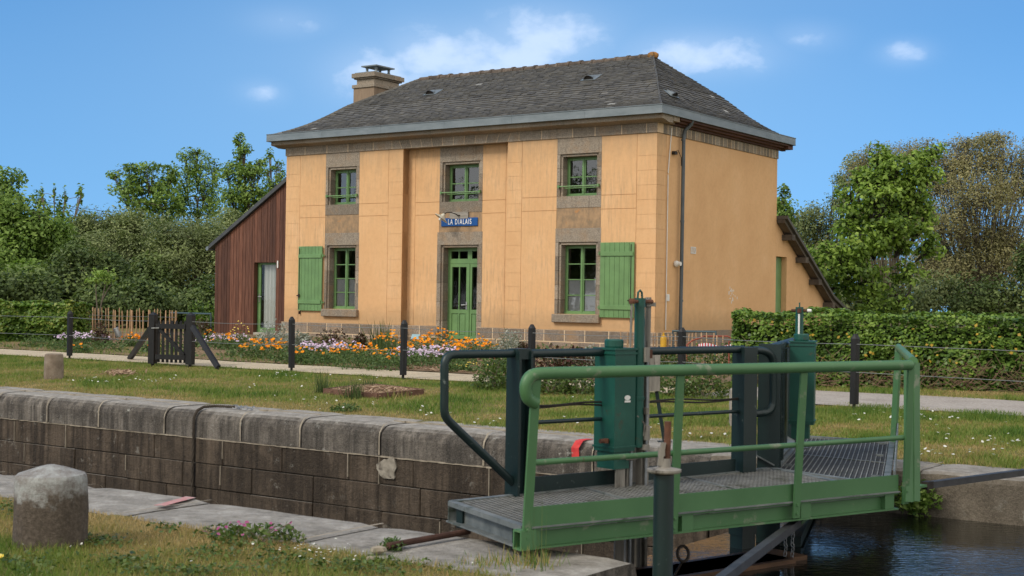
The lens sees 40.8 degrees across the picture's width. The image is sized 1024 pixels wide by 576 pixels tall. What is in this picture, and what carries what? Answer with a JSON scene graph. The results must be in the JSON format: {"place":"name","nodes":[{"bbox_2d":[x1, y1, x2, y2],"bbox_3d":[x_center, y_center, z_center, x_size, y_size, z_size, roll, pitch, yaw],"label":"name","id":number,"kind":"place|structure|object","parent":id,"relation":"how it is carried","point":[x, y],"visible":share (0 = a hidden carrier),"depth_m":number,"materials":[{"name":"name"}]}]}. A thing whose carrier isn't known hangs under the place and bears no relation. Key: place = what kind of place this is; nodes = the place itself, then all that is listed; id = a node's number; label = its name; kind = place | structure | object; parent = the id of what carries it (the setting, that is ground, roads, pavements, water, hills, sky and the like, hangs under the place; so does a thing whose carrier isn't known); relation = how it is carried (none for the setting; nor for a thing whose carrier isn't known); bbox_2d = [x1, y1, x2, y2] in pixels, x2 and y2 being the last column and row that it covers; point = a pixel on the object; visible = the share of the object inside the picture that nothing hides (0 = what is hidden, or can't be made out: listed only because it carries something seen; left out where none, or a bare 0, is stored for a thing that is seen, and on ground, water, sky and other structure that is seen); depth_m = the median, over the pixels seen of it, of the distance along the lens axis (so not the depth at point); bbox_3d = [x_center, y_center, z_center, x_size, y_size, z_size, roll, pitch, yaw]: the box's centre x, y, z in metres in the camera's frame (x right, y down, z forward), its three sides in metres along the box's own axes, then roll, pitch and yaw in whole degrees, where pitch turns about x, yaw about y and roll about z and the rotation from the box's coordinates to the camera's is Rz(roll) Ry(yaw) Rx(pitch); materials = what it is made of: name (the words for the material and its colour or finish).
{"place":"outdoors","nodes":[
{"label":"outdoors","id":0,"kind":"place"},
{"bbox_2d":[0,493,513,575],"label":"ground","id":1,"kind":"structure","parent":0,"point":[235,556],"depth_m":7.73,"materials":[{"name":"green plant"}]},
{"bbox_2d":[12,464,88,551],"bbox_3d":[-2.667,1.298,7.963,0.418,0.555,0.420,1,0,0],"label":"mooring bollard","id":2,"kind":"object","parent":1,"relation":"on","point":[51,503],"visible":0.89,"depth_m":7.79,"materials":[{"name":"stone"}]},
{"bbox_2d":[192,520,255,540],"bbox_3d":[-1.724,1.471,8.283,0.393,0.113,0.373,0,-1,41],"label":"clover clump","id":3,"kind":"object","parent":1,"relation":"on","point":[205,528],"visible":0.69,"depth_m":8.29,"materials":[{"name":"green plant"}]},
{"bbox_2d":[206,520,310,547],"bbox_3d":[-1.490,1.456,8.121,0.618,0.149,0.627,1,0,0],"label":"clover clump","id":4,"kind":"object","parent":1,"relation":"on","point":[258,530],"visible":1,"depth_m":8.10,"materials":[{"name":"green plant"}]},
{"bbox_2d":[0,471,636,575],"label":"lock quay","id":5,"kind":"structure","parent":0,"point":[323,532],"depth_m":8.48,"materials":[{"name":"stone"}]},
{"bbox_2d":[386,529,470,548],"bbox_3d":[-0.486,1.479,8.143,0.036,0.038,0.695,0,-1,40],"label":"iron pipe","id":6,"kind":"object","parent":5,"relation":"on","point":[433,537],"visible":0.84,"depth_m":8.12,"materials":[{"name":"brown metal"}]},
{"bbox_2d":[439,550,538,570],"bbox_3d":[-0.171,1.495,7.591,0.477,0.070,0.513,1,-1,-35],"label":"grass tuft","id":7,"kind":"object","parent":5,"relation":"on","point":[483,563],"visible":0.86,"depth_m":7.55,"materials":[{"name":"green plant"}]},
{"bbox_2d":[484,542,569,572],"bbox_3d":[0.088,1.468,7.558,0.481,0.130,0.449,1,0,0],"label":"grass tuft","id":8,"kind":"object","parent":5,"relation":"on","point":[527,558],"visible":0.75,"depth_m":7.55,"materials":[{"name":"green plant"}]},
{"bbox_2d":[647,421,680,575],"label":"winding post","id":9,"kind":"object","parent":5,"relation":"on","point":[663,471],"visible":1,"depth_m":5.96,"materials":[{"name":"green metal"}]},
{"bbox_2d":[440,289,914,575],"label":"lock gate","id":10,"kind":"structure","parent":5,"relation":"attached to","point":[740,495],"depth_m":8.98,"materials":[{"name":"green metal"}]},
{"bbox_2d":[715,520,806,575],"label":"operating bar","id":11,"kind":"object","parent":10,"relation":"attached to","point":[741,564],"visible":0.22,"depth_m":8.03,"materials":[{"name":"black metal"}]},
{"bbox_2d":[0,349,695,392],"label":"path","id":12,"kind":"structure","parent":0,"point":[384,373],"depth_m":25.28,"materials":[{"name":"beige gravel"}]},
{"bbox_2d":[0,311,1023,468],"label":"ground","id":13,"kind":"structure","parent":0,"point":[316,405],"depth_m":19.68,"materials":[{"name":"green plant"}]},
{"bbox_2d":[0,262,73,302],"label":"bush","id":14,"kind":"object","parent":13,"relation":"on","point":[30,287],"visible":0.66,"depth_m":42.11,"materials":[{"name":"green plant"}]},
{"bbox_2d":[0,165,78,289],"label":"broadleaf tree","id":15,"kind":"object","parent":13,"relation":"on","point":[33,234],"visible":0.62,"depth_m":47.57,"materials":[{"name":"green plant"}]},
{"bbox_2d":[0,299,92,341],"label":"clipped hedge","id":16,"kind":"object","parent":13,"relation":"on","point":[51,319],"visible":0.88,"depth_m":33.85,"materials":[{"name":"green plant"}]},
{"bbox_2d":[44,353,63,379],"bbox_3d":[-7.548,1.307,22.686,0.316,0.458,0.313,1,0,0],"label":"mooring bollard","id":17,"kind":"object","parent":13,"relation":"on","point":[53,366],"visible":0.91,"depth_m":22.56,"materials":[{"name":"brown stone"}]},
{"bbox_2d":[30,183,100,248],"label":"sapling","id":18,"kind":"object","parent":13,"relation":"on","point":[65,197],"visible":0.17,"depth_m":58.08,"materials":[{"name":"green plant"}]},
{"bbox_2d":[7,311,147,358],"bbox_3d":[-11.210,0.965,29.155,11.592,1.061,0.401,1,-1,37],"label":"wire fence","id":19,"kind":"object","parent":13,"relation":"on","point":[70,317],"visible":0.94,"depth_m":27.55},
{"bbox_2d":[35,235,134,318],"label":"broadleaf tree","id":20,"kind":"object","parent":13,"relation":"on","point":[69,263],"visible":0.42,"depth_m":45.35,"materials":[{"name":"green plant"}]},
{"bbox_2d":[84,267,123,317],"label":"young tree","id":21,"kind":"object","parent":13,"relation":"on","point":[100,274],"visible":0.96,"depth_m":40.48,"materials":[{"name":"green plant"}]},
{"bbox_2d":[63,201,161,285],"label":"willow tree","id":22,"kind":"object","parent":13,"relation":"on","point":[120,235],"visible":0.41,"depth_m":52.96,"materials":[{"name":"green plant"}]},
{"bbox_2d":[71,270,169,327],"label":"bush","id":23,"kind":"object","parent":13,"relation":"on","point":[135,295],"visible":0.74,"depth_m":44.24,"materials":[{"name":"green plant"}]},
{"bbox_2d":[86,307,176,341],"bbox_3d":[-9.745,0.926,34.492,3.913,0.873,0.061,1,-1,35],"label":"paling fence","id":24,"kind":"object","parent":13,"relation":"on","point":[131,316],"visible":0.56,"depth_m":34.33,"materials":[{"name":"wood"}]},
{"bbox_2d":[104,160,186,247],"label":"oak tree","id":25,"kind":"object","parent":13,"relation":"on","point":[158,189],"visible":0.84,"depth_m":63.84,"materials":[{"name":"green plant"}]},
{"bbox_2d":[122,251,181,296],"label":"bush","id":26,"kind":"object","parent":13,"relation":"on","point":[148,271],"visible":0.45,"depth_m":49.94,"materials":[{"name":"green plant"}]},
{"bbox_2d":[128,276,214,325],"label":"bush","id":27,"kind":"object","parent":13,"relation":"on","point":[177,304],"visible":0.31,"depth_m":45.52,"materials":[{"name":"green plant"}]},
{"bbox_2d":[127,312,220,369],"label":"garden gate","id":28,"kind":"structure","parent":13,"relation":"on","point":[154,330],"depth_m":25.43,"materials":[{"name":"wood"}]},
{"bbox_2d":[130,211,226,299],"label":"willow tree","id":29,"kind":"object","parent":13,"relation":"on","point":[178,242],"visible":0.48,"depth_m":51.42,"materials":[{"name":"green plant"}]},
{"bbox_2d":[170,147,222,277],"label":"ash tree","id":30,"kind":"object","parent":13,"relation":"on","point":[208,204],"visible":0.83,"depth_m":65.62,"materials":[{"name":"green plant"}]},
{"bbox_2d":[181,274,214,325],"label":"bush","id":31,"kind":"object","parent":13,"relation":"on","point":[209,294],"visible":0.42,"depth_m":46.09,"materials":[{"name":"green plant"}]},
{"bbox_2d":[183,300,214,330],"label":"laurel bush","id":32,"kind":"object","parent":13,"relation":"on","point":[212,310],"visible":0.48,"depth_m":41.37,"materials":[{"name":"green plant"}]},
{"bbox_2d":[190,205,253,265],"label":"willow tree","id":33,"kind":"object","parent":13,"relation":"on","point":[229,222],"visible":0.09,"depth_m":55.22,"materials":[{"name":"green plant"}]},
{"bbox_2d":[213,132,269,221],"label":"tall tree","id":34,"kind":"object","parent":13,"relation":"on","point":[240,196],"visible":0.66,"depth_m":60.69,"materials":[{"name":"green plant"}]},
{"bbox_2d":[206,177,285,334],"bbox_3d":[-6.014,-0.755,41.054,3.200,4.620,6.850,1,-1,35],"label":"timber annex","id":35,"kind":"object","parent":13,"relation":"on","point":[248,246],"visible":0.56,"depth_m":38.84,"materials":[{"name":"wood"}]},
{"bbox_2d":[257,263,275,332],"bbox_3d":[-6.787,0.234,38.619,0.956,2.020,0.171,1,-1,35],"label":"door","id":36,"kind":"structure","parent":35,"relation":"in","point":[270,268],"depth_m":38.76,"materials":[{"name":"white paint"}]},
{"bbox_2d":[260,147,285,198],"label":"sapling","id":37,"kind":"object","parent":13,"relation":"on","point":[271,183],"visible":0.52,"depth_m":59.90,"materials":[{"name":"green plant"}]},
{"bbox_2d":[336,377,363,399],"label":"grass tuft","id":38,"kind":"object","parent":13,"relation":"on","point":[356,394],"visible":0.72,"depth_m":19.20,"materials":[{"name":"green plant"}]},
{"bbox_2d":[0,386,730,558],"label":"lock chamber wall","id":39,"kind":"structure","parent":13,"relation":"on","point":[404,474],"depth_m":16.62,"materials":[{"name":"stone"}]},
{"bbox_2d":[191,405,254,496],"bbox_3d":[-3.643,2.139,17.470,0.824,1.317,0.228,1,0,7],"label":"mooring rope","id":40,"kind":"object","parent":39,"relation":"hanging from","point":[193,435],"visible":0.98,"depth_m":17.42,"materials":[{"name":"fabric"}]},
{"bbox_2d":[650,355,671,441],"bbox_3d":[1.495,1.136,14.201,0.307,0.912,0.120,1,0,0],"label":"control box","id":41,"kind":"object","parent":39,"relation":"on","point":[655,381],"visible":0.41,"depth_m":14.14,"materials":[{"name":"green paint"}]},
{"bbox_2d":[0,332,730,384],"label":"flower bed","id":42,"kind":"object","parent":13,"relation":"on","point":[200,352],"visible":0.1,"depth_m":30.54,"materials":[{"name":"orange plant"}]},
{"bbox_2d":[92,318,111,344],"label":"rose bush","id":43,"kind":"object","parent":42,"relation":"on","point":[99,333],"visible":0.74,"depth_m":32.22,"materials":[{"name":"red plant"}]},
{"bbox_2d":[87,340,128,349],"bbox_3d":[-9.057,1.278,30.651,0.986,0.262,1.012,1,0,0],"label":"green mound","id":44,"kind":"object","parent":42,"relation":"on","point":[105,344],"visible":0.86,"depth_m":30.57,"materials":[{"name":"green plant"}]},
{"bbox_2d":[209,332,238,349],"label":"poppy plant","id":45,"kind":"object","parent":42,"relation":"on","point":[231,339],"visible":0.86,"depth_m":30.54,"materials":[{"name":"green plant"}]},
{"bbox_2d":[219,340,267,356],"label":"plant","id":46,"kind":"object","parent":42,"relation":"on","point":[236,352],"visible":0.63,"depth_m":28.12,"materials":[{"name":"green plant"}]},
{"bbox_2d":[238,338,281,358],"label":"poppy plant","id":47,"kind":"object","parent":42,"relation":"on","point":[257,348],"visible":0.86,"depth_m":27.49,"materials":[{"name":"green plant"}]},
{"bbox_2d":[253,328,281,350],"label":"silver bush","id":48,"kind":"object","parent":42,"relation":"on","point":[267,332],"visible":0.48,"depth_m":30.19,"materials":[{"name":"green plant"}]},
{"bbox_2d":[260,338,299,360],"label":"poppy plant","id":49,"kind":"object","parent":42,"relation":"on","point":[273,350],"visible":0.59,"depth_m":26.88,"materials":[{"name":"green plant"}]},
{"bbox_2d":[262,319,298,348],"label":"silver bush","id":50,"kind":"object","parent":42,"relation":"on","point":[280,333],"visible":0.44,"depth_m":30.59,"materials":[{"name":"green plant"}]},
{"bbox_2d":[299,350,350,365],"bbox_3d":[-3.522,1.312,25.806,0.992,0.324,1.000,1,-1,35],"label":"green mound","id":51,"kind":"object","parent":42,"relation":"on","point":[318,362],"visible":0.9,"depth_m":25.72,"materials":[{"name":"green plant"}]},
{"bbox_2d":[314,328,347,349],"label":"rose bush","id":52,"kind":"object","parent":42,"relation":"on","point":[334,334],"visible":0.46,"depth_m":29.79,"materials":[{"name":"red plant"}]},
{"bbox_2d":[329,349,385,369],"bbox_3d":[-2.746,1.299,24.887,1.039,0.376,1.042,1,-1,-33],"label":"green mound","id":53,"kind":"object","parent":42,"relation":"on","point":[366,361],"visible":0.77,"depth_m":24.82,"materials":[{"name":"green plant"}]},
{"bbox_2d":[0,332,727,378],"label":"ground cover","id":54,"kind":"object","parent":42,"relation":"on","point":[196,355],"visible":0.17,"depth_m":30.20,"materials":[{"name":"green plant"}]},
{"bbox_2d":[360,320,398,348],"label":"sword leaf plant","id":55,"kind":"object","parent":42,"relation":"on","point":[377,339],"visible":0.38,"depth_m":30.55,"materials":[{"name":"green plant"}]},
{"bbox_2d":[356,350,413,370],"bbox_3d":[-2.273,1.297,24.535,0.969,0.390,0.983,1,-1,-22],"label":"green mound","id":56,"kind":"object","parent":42,"relation":"on","point":[386,361],"visible":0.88,"depth_m":24.48,"materials":[{"name":"green plant"}]},
{"bbox_2d":[392,352,440,367],"bbox_3d":[-1.670,1.325,25.275,1.068,0.312,1.066,1,0,0],"label":"green mound","id":57,"kind":"object","parent":42,"relation":"on","point":[423,360],"visible":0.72,"depth_m":25.19,"materials":[{"name":"green plant"}]},
{"bbox_2d":[418,327,462,353],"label":"poppy plant","id":58,"kind":"object","parent":42,"relation":"on","point":[438,340],"visible":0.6,"depth_m":29.08,"materials":[{"name":"orange plant"}]},
{"bbox_2d":[454,333,497,349],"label":"poppy plant","id":59,"kind":"object","parent":42,"relation":"on","point":[477,345],"visible":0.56,"depth_m":27.83,"materials":[{"name":"orange plant"}]},
{"bbox_2d":[490,328,527,349],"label":"silver bush","id":60,"kind":"object","parent":42,"relation":"on","point":[506,345],"visible":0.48,"depth_m":28.42,"materials":[{"name":"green plant"}]},
{"bbox_2d":[366,358,726,381],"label":"bark litter","id":61,"kind":"object","parent":42,"relation":"on","point":[432,368],"visible":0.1,"depth_m":24.72,"materials":[{"name":"brown wood"}]},
{"bbox_2d":[535,343,573,367],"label":"rose bush","id":62,"kind":"object","parent":42,"relation":"on","point":[554,360],"visible":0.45,"depth_m":24.16,"materials":[{"name":"red plant"}]},
{"bbox_2d":[556,344,594,366],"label":"rose bush","id":63,"kind":"object","parent":42,"relation":"on","point":[570,360],"visible":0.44,"depth_m":24.20,"materials":[{"name":"red plant"}]},
{"bbox_2d":[667,343,723,363],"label":"green bush","id":64,"kind":"object","parent":42,"relation":"on","point":[696,361],"visible":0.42,"depth_m":23.82,"materials":[{"name":"green plant"}]},
{"bbox_2d":[323,383,424,398],"bbox_3d":[-2.005,1.475,19.994,1.384,0.145,1.132,0,-1,41],"label":"mulch bed","id":65,"kind":"object","parent":13,"relation":"on","point":[371,391],"visible":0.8,"depth_m":19.69,"materials":[{"name":"brown wood"}]},
{"bbox_2d":[469,358,506,389],"bbox_3d":[-0.285,1.282,20.677,0.720,0.525,0.750,1,0,0],"label":"green bush","id":66,"kind":"object","parent":13,"relation":"on","point":[493,378],"visible":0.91,"depth_m":20.56,"materials":[{"name":"green plant"}]},
{"bbox_2d":[266,52,795,347],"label":"lock keepers house","id":67,"kind":"structure","parent":13,"relation":"on","point":[593,195],"depth_m":34.44,"materials":[{"name":"paint"}]},
{"bbox_2d":[334,170,355,204],"bbox_3d":[-4.383,-2.695,36.930,0.900,0.940,0.100,1,-1,35],"label":"window","id":68,"kind":"structure","parent":67,"relation":"in","point":[348,182],"depth_m":36.93,"materials":[{"name":"green paint"}]},
{"bbox_2d":[333,248,357,308],"bbox_3d":[-4.411,-0.255,36.904,0.920,1.640,0.100,1,-1,35],"label":"window","id":69,"kind":"structure","parent":67,"relation":"in","point":[344,288],"depth_m":36.93,"materials":[{"name":"green paint"}]},
{"bbox_2d":[435,212,468,222],"bbox_3d":[-1.545,-1.777,34.718,0.829,0.295,0.464,1,0,-15],"label":"wall lamp","id":70,"kind":"object","parent":67,"relation":"attached to","point":[457,215],"visible":1,"depth_m":34.70,"materials":[{"name":"white metal"}]},
{"bbox_2d":[441,217,477,226],"bbox_3d":[-1.330,-1.666,34.768,1.150,0.210,0.032,1,-1,35],"label":"house name sign","id":71,"kind":"object","parent":67,"relation":"attached to","point":[472,221],"visible":1,"depth_m":34.71,"materials":[{"name":"blue metal"}]},
{"bbox_2d":[447,248,478,338],"bbox_3d":[-1.205,0.147,34.963,1.070,2.340,0.161,1,-1,35],"label":"door","id":72,"kind":"structure","parent":67,"relation":"in","point":[458,319],"depth_m":35.00,"materials":[{"name":"green paint"}]},
{"bbox_2d":[449,164,478,201],"bbox_3d":[-1.148,-2.657,34.984,1.060,0.950,0.100,1,-1,35],"label":"window","id":73,"kind":"structure","parent":67,"relation":"in","point":[466,196],"depth_m":34.97,"materials":[{"name":"green paint"}]},
{"bbox_2d":[564,245,597,314],"bbox_3d":[1.681,-0.198,32.660,0.970,1.640,0.100,1,-1,35],"label":"window","id":74,"kind":"structure","parent":67,"relation":"in","point":[580,293],"depth_m":32.66,"materials":[{"name":"green paint"}]},
{"bbox_2d":[566,156,596,195],"bbox_3d":[1.721,-2.638,32.677,0.940,0.940,0.100,1,-1,35],"label":"window","id":75,"kind":"structure","parent":67,"relation":"in","point":[584,176],"depth_m":32.67,"materials":[{"name":"green paint"}]},
{"bbox_2d":[68,372,1019,454],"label":"lawn daisies","id":76,"kind":"object","parent":13,"relation":"on","point":[689,432],"visible":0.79,"depth_m":15.81,"materials":[{"name":"white plant"}]},
{"bbox_2d":[540,379,579,395],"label":"green bush","id":77,"kind":"object","parent":13,"relation":"on","point":[546,383],"visible":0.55,"depth_m":19.80,"materials":[{"name":"green plant"}]},
{"bbox_2d":[552,365,594,394],"bbox_3d":[1.003,1.335,19.987,0.840,0.439,0.840,1,0,0],"label":"green bush","id":78,"kind":"object","parent":13,"relation":"on","point":[585,385],"visible":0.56,"depth_m":19.80,"materials":[{"name":"green plant"}]},
{"bbox_2d":[192,317,1023,407],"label":"wire fence","id":79,"kind":"object","parent":13,"relation":"on","point":[854,376],"visible":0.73,"depth_m":20.77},
{"bbox_2d":[620,331,723,363],"bbox_3d":[2.979,1.148,25.898,2.100,0.660,0.050,1,-1,30],"label":"paling fence","id":80,"kind":"object","parent":13,"relation":"on","point":[675,340],"visible":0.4,"depth_m":25.84,"materials":[{"name":"wood"}]},
{"bbox_2d":[650,376,705,396],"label":"green bush","id":81,"kind":"object","parent":13,"relation":"on","point":[670,385],"visible":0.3,"depth_m":19.47,"materials":[{"name":"green plant"}]},
{"bbox_2d":[673,375,731,398],"bbox_3d":[2.706,1.328,19.255,0.913,0.470,0.885,1,0,0],"label":"green bush","id":82,"kind":"object","parent":13,"relation":"on","point":[718,388],"visible":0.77,"depth_m":19.15,"materials":[{"name":"green plant"}]},
{"bbox_2d":[777,183,805,243],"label":"broadleaf tree","id":83,"kind":"object","parent":13,"relation":"on","point":[784,208],"visible":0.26,"depth_m":57.91,"materials":[{"name":"green plant"}]},
{"bbox_2d":[775,215,848,325],"bbox_3d":[3.847,-0.091,41.729,11.620,3.680,4.650,1,-1,35],"label":"rendered lean to","id":84,"kind":"object","parent":13,"relation":"on","point":[800,278],"visible":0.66,"depth_m":37.61,"materials":[{"name":"paint"}]},
{"bbox_2d":[775,257,781,324],"bbox_3d":[7.070,0.464,37.082,0.130,2.590,0.665,1,-1,35],"label":"door","id":85,"kind":"structure","parent":84,"relation":"in","point":[778,259],"depth_m":37.19,"materials":[{"name":"green paint"}]},
{"bbox_2d":[792,151,872,320],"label":"willow tree","id":86,"kind":"object","parent":13,"relation":"on","point":[811,225],"visible":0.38,"depth_m":55.73,"materials":[{"name":"green plant"}]},
{"bbox_2d":[830,275,876,325],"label":"bush","id":87,"kind":"object","parent":13,"relation":"on","point":[848,304],"visible":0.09,"depth_m":43.16,"materials":[{"name":"green plant"}]},
{"bbox_2d":[709,452,1023,537],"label":"upstream lock wall","id":88,"kind":"structure","parent":13,"relation":"on","point":[999,501],"depth_m":11.91,"materials":[{"name":"grey stone"}]},
{"bbox_2d":[756,302,919,547],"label":"lock gate","id":89,"kind":"structure","parent":88,"relation":"attached to","point":[778,424],"depth_m":11.18,"materials":[{"name":"green metal"}]},
{"bbox_2d":[901,469,1023,489],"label":"operating bar","id":90,"kind":"object","parent":89,"relation":"attached to","point":[929,485],"visible":0.81,"depth_m":10.78,"materials":[{"name":"black metal"}]},
{"bbox_2d":[894,479,942,516],"bbox_3d":[3.520,1.851,12.044,0.458,0.356,0.253,1,-1,34],"label":"fern plant","id":91,"kind":"object","parent":88,"relation":"attached to","point":[922,504],"visible":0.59,"depth_m":12.03,"materials":[{"name":"green plant"}]},
{"bbox_2d":[814,138,922,326],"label":"willow tree","id":92,"kind":"object","parent":13,"relation":"on","point":[892,261],"visible":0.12,"depth_m":52.73,"materials":[{"name":"green plant"}]},
{"bbox_2d":[719,306,1023,391],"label":"ivy hedge","id":93,"kind":"object","parent":13,"relation":"on","point":[994,364],"visible":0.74,"depth_m":20.67,"materials":[{"name":"green plant"}]},
{"bbox_2d":[806,140,948,325],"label":"oak tree","id":94,"kind":"object","parent":13,"relation":"on","point":[880,234],"visible":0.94,"depth_m":40.67,"materials":[{"name":"green plant"}]},
{"bbox_2d":[861,275,932,326],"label":"bush","id":95,"kind":"object","parent":13,"relation":"on","point":[899,291],"visible":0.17,"depth_m":44.63,"materials":[{"name":"green plant"}]},
{"bbox_2d":[903,269,976,324],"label":"bush","id":96,"kind":"object","parent":13,"relation":"on","point":[929,298],"visible":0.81,"depth_m":43.15,"materials":[{"name":"green plant"}]},
{"bbox_2d":[898,129,1023,328],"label":"willow tree","id":97,"kind":"object","parent":13,"relation":"on","point":[997,244],"visible":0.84,"depth_m":46.29,"materials":[{"name":"green plant"}]},
{"bbox_2d":[938,269,1023,315],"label":"bush","id":98,"kind":"object","parent":13,"relation":"on","point":[979,302],"visible":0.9,"depth_m":42.43,"materials":[{"name":"green plant"}]},
{"bbox_2d":[987,277,1023,322],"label":"bush","id":99,"kind":"object","parent":13,"relation":"on","point":[1020,304],"visible":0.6,"depth_m":42.33,"materials":[{"name":"green plant"}]},
{"bbox_2d":[1007,237,1023,315],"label":"ivy clad tree","id":100,"kind":"object","parent":13,"relation":"on","point":[1019,263],"visible":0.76,"depth_m":42.31,"materials":[{"name":"green plant"}]},
{"bbox_2d":[0,0,1023,311],"label":"sky","id":101,"kind":"structure","parent":0,"point":[88,88],"materials":[{"name":"blue"}]},
{"bbox_2d":[635,512,1023,575],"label":"water","id":102,"kind":"structure","parent":0,"point":[881,544],"depth_m":10.44,"materials":[{"name":"blue liquid"}]},
{"bbox_2d":[690,387,1023,415],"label":"gravel track","id":103,"kind":"structure","parent":0,"point":[942,403],"depth_m":18.55,"materials":[{"name":"beige gravel"}]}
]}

